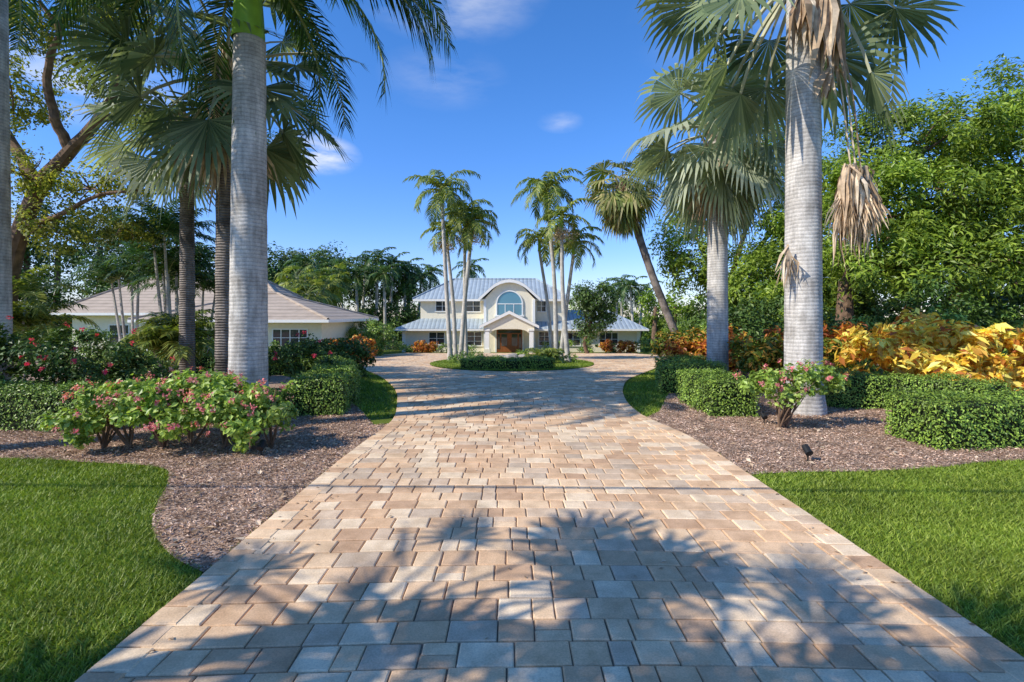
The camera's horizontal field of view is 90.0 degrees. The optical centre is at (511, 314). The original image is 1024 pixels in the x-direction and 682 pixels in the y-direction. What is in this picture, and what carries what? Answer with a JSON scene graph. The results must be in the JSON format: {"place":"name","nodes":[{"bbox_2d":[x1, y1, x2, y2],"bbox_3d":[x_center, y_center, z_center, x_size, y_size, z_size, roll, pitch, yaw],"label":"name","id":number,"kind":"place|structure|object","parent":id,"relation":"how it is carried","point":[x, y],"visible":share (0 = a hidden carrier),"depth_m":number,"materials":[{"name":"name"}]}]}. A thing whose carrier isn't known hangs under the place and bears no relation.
{"place":"outdoors","nodes":[
{"label":"outdoors","id":0,"kind":"place"},
{"bbox_2d":[0,317,1023,681],"bbox_3d":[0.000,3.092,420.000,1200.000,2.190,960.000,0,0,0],"label":"ground","id":1,"kind":"structure","parent":0,"point":[376,419],"depth_m":4.25,"materials":[{"name":"plant"}]},
{"bbox_2d":[11,192,214,342],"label":"distant trees","id":2,"kind":"object","parent":1,"relation":"on","point":[103,286],"visible":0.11,"depth_m":46.50,"materials":[{"name":"green plant"}]},
{"bbox_2d":[0,456,326,681],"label":"lawn grass","id":3,"kind":"structure","parent":1,"relation":"on","point":[63,486],"depth_m":4.17,"materials":[{"name":"green plant"}]},
{"bbox_2d":[13,326,356,362],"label":"garden shrubs","id":4,"kind":"object","parent":1,"relation":"on","point":[107,339],"visible":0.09,"depth_m":27.36,"materials":[{"name":"green plant"}]},
{"bbox_2d":[0,361,387,571],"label":"mulch bed","id":5,"kind":"object","parent":1,"relation":"on","point":[275,381],"visible":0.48,"depth_m":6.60,"materials":[{"name":"brown wood"}]},
{"bbox_2d":[12,264,101,379],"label":"areca palm","id":6,"kind":"object","parent":5,"relation":"on","point":[22,319],"visible":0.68,"depth_m":15.10,"materials":[{"name":"green plant"}]},
{"bbox_2d":[0,0,119,383],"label":"royal palm","id":7,"kind":"object","parent":5,"relation":"on","point":[6,297],"visible":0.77,"depth_m":11.54,"materials":[{"name":"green plant"}]},
{"bbox_2d":[0,378,132,432],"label":"boxwood hedge","id":8,"kind":"object","parent":5,"relation":"on","point":[24,405],"visible":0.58,"depth_m":8.82,"materials":[{"name":"green plant"}]},
{"bbox_2d":[0,316,179,386],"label":"red flowering bush","id":9,"kind":"object","parent":5,"relation":"on","point":[64,367],"visible":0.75,"depth_m":10.94,"materials":[{"name":"green plant"}]},
{"bbox_2d":[52,238,174,340],"bbox_3d":[-16.470,-0.512,21.694,4.357,5.739,4.487,0,0,33],"label":"areca palm","id":10,"kind":"object","parent":5,"relation":"on","point":[125,273],"visible":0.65,"depth_m":21.47,"materials":[{"name":"green plant"}]},
{"bbox_2d":[90,187,215,353],"bbox_3d":[-12.649,-1.186,18.663,4.974,6.814,4.917,0,0,12],"label":"areca palm","id":11,"kind":"object","parent":5,"relation":"on","point":[171,223],"visible":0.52,"depth_m":18.20,"materials":[{"name":"green plant"}]},
{"bbox_2d":[9,0,302,336],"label":"spreading shade tree","id":12,"kind":"object","parent":5,"relation":"on","point":[40,183],"visible":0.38,"depth_m":14.86,"materials":[{"name":"green plant"}]},
{"bbox_2d":[103,309,214,375],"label":"areca palm","id":13,"kind":"object","parent":5,"relation":"on","point":[153,335],"visible":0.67,"depth_m":14.86,"materials":[{"name":"green plant"}]},
{"bbox_2d":[35,366,298,453],"bbox_3d":[-4.923,1.426,7.793,3.448,1.196,2.018,0,0,0],"label":"flowering shrub","id":14,"kind":"object","parent":5,"relation":"on","point":[205,396],"visible":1,"depth_m":7.31,"materials":[{"name":"green plant"}]},
{"bbox_2d":[65,30,274,382],"bbox_3d":[-9.207,-2.674,14.749,4.792,9.590,5.164,0,0,0],"label":"bismarck palm","id":15,"kind":"object","parent":5,"relation":"on","point":[187,277],"visible":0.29,"depth_m":14.30,"materials":[{"name":"green plant"}]},
{"bbox_2d":[126,245,214,352],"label":"areca palm","id":16,"kind":"object","parent":5,"relation":"on","point":[204,282],"visible":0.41,"depth_m":19.46,"materials":[{"name":"green plant"}]},
{"bbox_2d":[32,0,368,374],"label":"bismarck palm","id":17,"kind":"object","parent":5,"relation":"on","point":[191,156],"visible":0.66,"depth_m":11.15,"materials":[{"name":"green plant"}]},
{"bbox_2d":[84,349,343,376],"bbox_3d":[-10.735,1.764,18.907,8.864,1.149,2.780,0,0,-17],"label":"boxwood hedge","id":18,"kind":"object","parent":5,"relation":"on","point":[204,363],"visible":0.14,"depth_m":17.89,"materials":[{"name":"green plant"}]},
{"bbox_2d":[203,387,290,424],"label":"boxwood hedge","id":19,"kind":"object","parent":5,"relation":"on","point":[283,394],"visible":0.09,"depth_m":9.74,"materials":[{"name":"green plant"}]},
{"bbox_2d":[38,0,457,388],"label":"royal palm","id":20,"kind":"object","parent":5,"relation":"on","point":[248,320],"visible":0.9,"depth_m":9.81,"materials":[{"name":"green plant"}]},
{"bbox_2d":[256,439,266,455],"bbox_3d":[-3.539,1.891,7.240,0.100,0.237,0.163,0,0,0],"label":"landscape spotlight","id":21,"kind":"object","parent":5,"relation":"on","point":[260,447],"visible":0.97,"depth_m":7.20,"materials":[{"name":"black metal"}]},
{"bbox_2d":[207,331,337,382],"bbox_3d":[-6.051,1.222,13.117,3.107,1.605,1.732,0,0,-14],"label":"red flowering bush","id":22,"kind":"object","parent":5,"relation":"on","point":[309,347],"visible":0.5,"depth_m":12.94,"materials":[{"name":"green plant"}]},
{"bbox_2d":[287,354,362,416],"bbox_3d":[-4.769,1.633,13.287,1.665,0.990,6.933,0,0,-20],"label":"boxwood hedge","id":23,"kind":"object","parent":5,"relation":"on","point":[324,389],"visible":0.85,"depth_m":10.20,"materials":[{"name":"green plant"}]},
{"bbox_2d":[72,316,366,355],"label":"walls","id":24,"kind":"structure","parent":1,"relation":"on","point":[320,331],"depth_m":36.00,"materials":[{"name":"beige paint"}]},
{"bbox_2d":[110,325,306,350],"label":"windows","id":25,"kind":"structure","parent":24,"relation":"attached to","point":[276,333],"depth_m":32.77,"materials":[{"name":"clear glass"}]},
{"bbox_2d":[50,278,378,322],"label":"roof","id":26,"kind":"structure","parent":24,"relation":"on","point":[284,303],"depth_m":36.89,"materials":[{"name":"concrete"}]},
{"bbox_2d":[52,313,378,350],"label":"trim","id":27,"kind":"structure","parent":24,"relation":"attached to","point":[304,321],"depth_m":32.75,"materials":[{"name":"white paint"}]},
{"bbox_2d":[274,262,353,306],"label":"tree","id":28,"kind":"object","parent":1,"relation":"on","point":[333,297],"visible":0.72,"depth_m":45.95,"materials":[{"name":"green plant"}]},
{"bbox_2d":[281,370,396,417],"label":"lawn grass","id":29,"kind":"structure","parent":1,"relation":"on","point":[376,391],"depth_m":12.70,"materials":[{"name":"green plant"}]},
{"bbox_2d":[267,240,425,347],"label":"distant trees","id":30,"kind":"object","parent":1,"relation":"on","point":[407,314],"visible":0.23,"depth_m":62.18,"materials":[{"name":"green plant"}]},
{"bbox_2d":[323,335,375,376],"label":"red flowering bush","id":31,"kind":"object","parent":1,"relation":"on","point":[355,348],"visible":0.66,"depth_m":17.04,"materials":[{"name":"green plant"}]},
{"bbox_2d":[328,334,378,359],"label":"croton bush","id":32,"kind":"object","parent":1,"relation":"on","point":[371,341],"visible":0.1,"depth_m":30.30,"materials":[{"name":"orange plant"}]},
{"bbox_2d":[346,317,403,355],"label":"rounded shrub","id":33,"kind":"object","parent":1,"relation":"on","point":[372,328],"visible":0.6,"depth_m":38.22,"materials":[{"name":"green plant"}]},
{"bbox_2d":[411,340,438,352],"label":"croton bush","id":34,"kind":"object","parent":1,"relation":"on","point":[430,347],"visible":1,"depth_m":48.08,"materials":[{"name":"orange plant"}]},
{"bbox_2d":[284,247,663,349],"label":"distant palm trees","id":35,"kind":"object","parent":1,"relation":"on","point":[382,271],"visible":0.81,"depth_m":60.74,"materials":[{"name":"green plant"}]},
{"bbox_2d":[376,334,655,352],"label":"garden shrubs","id":36,"kind":"object","parent":1,"relation":"on","point":[644,340],"visible":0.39,"depth_m":48.13,"materials":[{"name":"orange plant"}]},
{"bbox_2d":[405,283,636,352],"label":"walls","id":37,"kind":"structure","parent":1,"relation":"on","point":[509,321],"depth_m":50.40,"materials":[{"name":"beige paint"}]},
{"bbox_2d":[497,329,521,351],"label":"front door","id":38,"kind":"structure","parent":37,"relation":"in","point":[509,347],"depth_m":49.80,"materials":[{"name":"brown wood"}]},
{"bbox_2d":[394,278,647,328],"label":"roof","id":39,"kind":"structure","parent":37,"relation":"on","point":[478,288],"depth_m":51.69,"materials":[{"name":"metal"}]},
{"bbox_2d":[395,279,648,351],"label":"trim","id":40,"kind":"structure","parent":37,"relation":"attached to","point":[531,338],"depth_m":49.76,"materials":[{"name":"white paint"}]},
{"bbox_2d":[497,291,521,314],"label":"arched window","id":41,"kind":"structure","parent":40,"relation":"attached to","point":[509,297],"depth_m":49.86,"materials":[{"name":"blue glass"}]},
{"bbox_2d":[429,301,617,348],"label":"windows","id":42,"kind":"structure","parent":37,"relation":"attached to","point":[473,305],"depth_m":50.37,"materials":[{"name":"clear glass"}]},
{"bbox_2d":[400,288,740,349],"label":"distant trees","id":43,"kind":"object","parent":1,"relation":"on","point":[654,322],"visible":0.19,"depth_m":58.33,"materials":[{"name":"green plant"}]},
{"bbox_2d":[569,277,622,352],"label":"magnolia tree","id":44,"kind":"object","parent":1,"relation":"on","point":[588,300],"visible":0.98,"depth_m":44.46,"materials":[{"name":"green plant"}]},
{"bbox_2d":[598,339,638,352],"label":"croton bush","id":45,"kind":"object","parent":1,"relation":"on","point":[606,345],"visible":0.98,"depth_m":46.66,"materials":[{"name":"orange plant"}]},
{"bbox_2d":[621,370,668,418],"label":"lawn grass","id":46,"kind":"structure","parent":1,"relation":"on","point":[639,389],"depth_m":13.05,"materials":[{"name":"green plant"}]},
{"bbox_2d":[647,354,1023,474],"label":"mulch bed","id":47,"kind":"object","parent":1,"relation":"on","point":[833,468],"visible":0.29,"depth_m":7.87,"materials":[{"name":"brown wood"}]},
{"bbox_2d":[581,157,680,339],"bbox_3d":[6.375,-2.917,27.839,5.551,11.395,4.623,0,0,36],"label":"cabbage palm","id":48,"kind":"object","parent":47,"relation":"on","point":[622,217],"visible":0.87,"depth_m":27.63,"materials":[{"name":"green plant"}]},
{"bbox_2d":[654,353,706,381],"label":"boxwood hedge","id":49,"kind":"object","parent":47,"relation":"on","point":[681,357],"visible":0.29,"depth_m":15.52,"materials":[{"name":"green plant"}]},
{"bbox_2d":[654,358,727,393],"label":"boxwood hedge","id":50,"kind":"object","parent":47,"relation":"on","point":[666,378],"visible":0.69,"depth_m":13.32,"materials":[{"name":"green plant"}]},
{"bbox_2d":[661,323,753,353],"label":"garden shrubs","id":51,"kind":"object","parent":47,"relation":"on","point":[680,328],"visible":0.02,"depth_m":38.34,"materials":[{"name":"orange plant"}]},
{"bbox_2d":[676,366,761,416],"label":"boxwood hedge","id":52,"kind":"object","parent":47,"relation":"on","point":[718,392],"visible":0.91,"depth_m":10.18,"materials":[{"name":"green plant"}]},
{"bbox_2d":[619,55,824,372],"bbox_3d":[5.963,-2.557,15.301,5.858,9.360,5.660,0,0,0],"label":"bismarck palm","id":53,"kind":"object","parent":47,"relation":"on","point":[723,200],"visible":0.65,"depth_m":14.90,"materials":[{"name":"green plant"}]},
{"bbox_2d":[649,326,862,384],"bbox_3d":[6.816,1.337,16.099,3.038,1.816,7.047,0,0,-22],"label":"croton bush","id":54,"kind":"object","parent":47,"relation":"on","point":[768,351],"visible":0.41,"depth_m":14.06,"materials":[{"name":"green plant"}]},
{"bbox_2d":[646,122,880,329],"bbox_3d":[14.908,-4.195,29.434,14.531,14.121,12.777,0,0,0],"label":"mango tree","id":55,"kind":"object","parent":47,"relation":"on","point":[754,260],"visible":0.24,"depth_m":27.88,"materials":[{"name":"green plant"}]},
{"bbox_2d":[760,411,767,422],"bbox_3d":[4.627,1.895,9.412,0.100,0.237,0.163,0,0,0],"label":"landscape spotlight","id":56,"kind":"object","parent":47,"relation":"on","point":[764,416],"visible":0.94,"depth_m":9.38,"materials":[{"name":"black metal"}]},
{"bbox_2d":[659,321,869,372],"bbox_3d":[7.808,1.192,16.107,5.789,2.075,2.947,0,0,37],"label":"croton bush","id":57,"kind":"object","parent":47,"relation":"on","point":[699,347],"visible":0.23,"depth_m":16.64,"materials":[{"name":"orange plant"}]},
{"bbox_2d":[732,358,850,428],"bbox_3d":[4.923,1.389,9.048,2.145,1.269,0.940,0,0,-10],"label":"flowering shrub","id":58,"kind":"object","parent":47,"relation":"on","point":[790,394],"visible":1,"depth_m":8.94,"materials":[{"name":"green plant"}]},
{"bbox_2d":[635,0,964,415],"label":"bismarck palm","id":59,"kind":"object","parent":47,"relation":"on","point":[740,111],"visible":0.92,"depth_m":10.77,"materials":[{"name":"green plant"}]},
{"bbox_2d":[775,0,891,290],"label":"dead palm frond","id":60,"kind":"object","parent":59,"relation":"attached to","point":[858,206],"visible":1,"depth_m":10.07,"materials":[{"name":"beige plant"}]},
{"bbox_2d":[802,444,812,460],"bbox_3d":[4.027,1.890,6.982,0.100,0.237,0.163,0,0,0],"label":"landscape spotlight","id":61,"kind":"object","parent":47,"relation":"on","point":[807,450],"visible":0.95,"depth_m":6.95,"materials":[{"name":"black metal"}]},
{"bbox_2d":[681,242,1023,361],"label":"tall hedge","id":62,"kind":"object","parent":47,"relation":"on","point":[865,309],"visible":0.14,"depth_m":26.67,"materials":[{"name":"green plant"}]},
{"bbox_2d":[687,303,1023,374],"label":"garden shrubs","id":63,"kind":"object","parent":47,"relation":"on","point":[945,318],"visible":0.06,"depth_m":16.60,"materials":[{"name":"green plant"}]},
{"bbox_2d":[697,274,1023,369],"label":"tall hedge","id":64,"kind":"object","parent":47,"relation":"on","point":[756,325],"visible":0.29,"depth_m":19.82,"materials":[{"name":"green plant"}]},
{"bbox_2d":[823,367,1011,409],"bbox_3d":[8.231,1.599,10.719,3.245,0.906,1.438,0,0,37],"label":"boxwood hedge","id":65,"kind":"object","parent":47,"relation":"on","point":[866,391],"visible":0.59,"depth_m":10.81,"materials":[{"name":"green plant"}]},
{"bbox_2d":[822,56,1023,323],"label":"mango tree","id":66,"kind":"object","parent":47,"relation":"on","point":[956,165],"visible":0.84,"depth_m":21.00,"materials":[{"name":"green plant"}]},
{"bbox_2d":[834,306,1023,391],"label":"croton bush","id":67,"kind":"object","parent":47,"relation":"on","point":[973,352],"visible":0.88,"depth_m":11.68,"materials":[{"name":"yellow plant"}]},
{"bbox_2d":[881,386,1023,451],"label":"boxwood hedge","id":68,"kind":"object","parent":47,"relation":"on","point":[954,420],"visible":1,"depth_m":7.66,"materials":[{"name":"green plant"}]},
{"bbox_2d":[896,187,1023,313],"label":"gumbo limbo tree","id":69,"kind":"object","parent":47,"relation":"on","point":[981,219],"visible":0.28,"depth_m":21.16,"materials":[{"name":"green plant"}]},
{"bbox_2d":[978,53,1023,296],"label":"mango tree","id":70,"kind":"object","parent":47,"relation":"on","point":[1005,71],"visible":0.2,"depth_m":25.59,"materials":[{"name":"green plant"}]},
{"bbox_2d":[720,453,1023,656],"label":"lawn grass","id":71,"kind":"structure","parent":1,"relation":"on","point":[1004,469],"depth_m":4.93,"materials":[{"name":"green plant"}]},
{"bbox_2d":[823,232,1022,322],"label":"distant trees","id":72,"kind":"object","parent":1,"relation":"on","point":[1006,302],"visible":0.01,"depth_m":39.80,"materials":[{"name":"green plant"}]},
{"bbox_2d":[430,357,593,370],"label":"island lawn","id":73,"kind":"structure","parent":0,"point":[512,370],"depth_m":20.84,"materials":[{"name":"plant"}]},
{"bbox_2d":[403,169,480,359],"bbox_3d":[-3.910,-2.747,28.930,4.378,10.981,4.492,0,0,0],"label":"christmas palm","id":74,"kind":"object","parent":73,"relation":"on","point":[440,198],"visible":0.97,"depth_m":28.89,"materials":[{"name":"green plant"}]},
{"bbox_2d":[420,219,465,356],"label":"christmas palm","id":75,"kind":"object","parent":73,"relation":"on","point":[434,239],"visible":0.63,"depth_m":30.90,"materials":[{"name":"green plant"}]},
{"bbox_2d":[444,199,493,356],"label":"christmas palm","id":76,"kind":"object","parent":73,"relation":"on","point":[464,272],"visible":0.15,"depth_m":31.91,"materials":[{"name":"green plant"}]},
{"bbox_2d":[453,351,484,364],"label":"agave plant","id":77,"kind":"object","parent":73,"relation":"on","point":[474,354],"visible":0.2,"depth_m":22.72,"materials":[{"name":"green plant"}]},
{"bbox_2d":[439,202,499,359],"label":"christmas palm","id":78,"kind":"object","parent":73,"relation":"on","point":[476,231],"visible":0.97,"depth_m":29.77,"materials":[{"name":"green plant"}]},
{"bbox_2d":[458,354,555,370],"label":"boxwood hedge","id":79,"kind":"object","parent":73,"relation":"on","point":[518,362],"visible":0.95,"depth_m":20.82,"materials":[{"name":"green plant"}]},
{"bbox_2d":[503,353,517,357],"bbox_3d":[-0.082,2.477,28.995,0.922,0.598,0.989,0,0,0],"label":"boulder","id":80,"kind":"object","parent":73,"relation":"on","point":[512,355],"visible":0.41,"depth_m":28.77,"materials":[{"name":"white stone"}]},
{"bbox_2d":[447,348,578,362],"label":"garden shrubs","id":81,"kind":"object","parent":73,"relation":"on","point":[453,358],"visible":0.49,"depth_m":26.77,"materials":[{"name":"green plant"}]},
{"bbox_2d":[515,227,559,347],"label":"christmas palm","id":82,"kind":"object","parent":73,"relation":"on","point":[527,243],"visible":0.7,"depth_m":31.91,"materials":[{"name":"green plant"}]},
{"bbox_2d":[523,347,566,362],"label":"shrub","id":83,"kind":"object","parent":73,"relation":"on","point":[551,352],"visible":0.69,"depth_m":25.88,"materials":[{"name":"green plant"}]},
{"bbox_2d":[510,167,583,358],"bbox_3d":[1.970,-2.741,29.004,4.239,10.956,4.027,0,0,0],"label":"christmas palm","id":84,"kind":"object","parent":73,"relation":"on","point":[543,191],"visible":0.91,"depth_m":28.83,"materials":[{"name":"green plant"}]},
{"bbox_2d":[533,198,593,361],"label":"christmas palm","id":85,"kind":"object","parent":73,"relation":"on","point":[560,237],"visible":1,"depth_m":27.40,"materials":[{"name":"green plant"}]},
{"bbox_2d":[544,226,604,355],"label":"christmas palm","id":86,"kind":"object","parent":73,"relation":"on","point":[580,250],"visible":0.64,"depth_m":30.91,"materials":[{"name":"green plant"}]},
{"bbox_2d":[9,0,1023,316],"label":"sky","id":87,"kind":"structure","parent":0,"point":[531,88],"materials":[{"name":"blue"}]},
{"bbox_2d":[74,353,1023,681],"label":"paver driveway","id":88,"kind":"structure","parent":0,"point":[828,599],"depth_m":3.88,"materials":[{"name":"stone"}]},
{"bbox_2d":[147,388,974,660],"bbox_3d":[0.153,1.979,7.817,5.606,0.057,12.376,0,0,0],"label":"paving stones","id":89,"kind":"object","parent":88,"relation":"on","point":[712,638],"visible":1,"depth_m":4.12,"materials":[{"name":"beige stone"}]}
]}

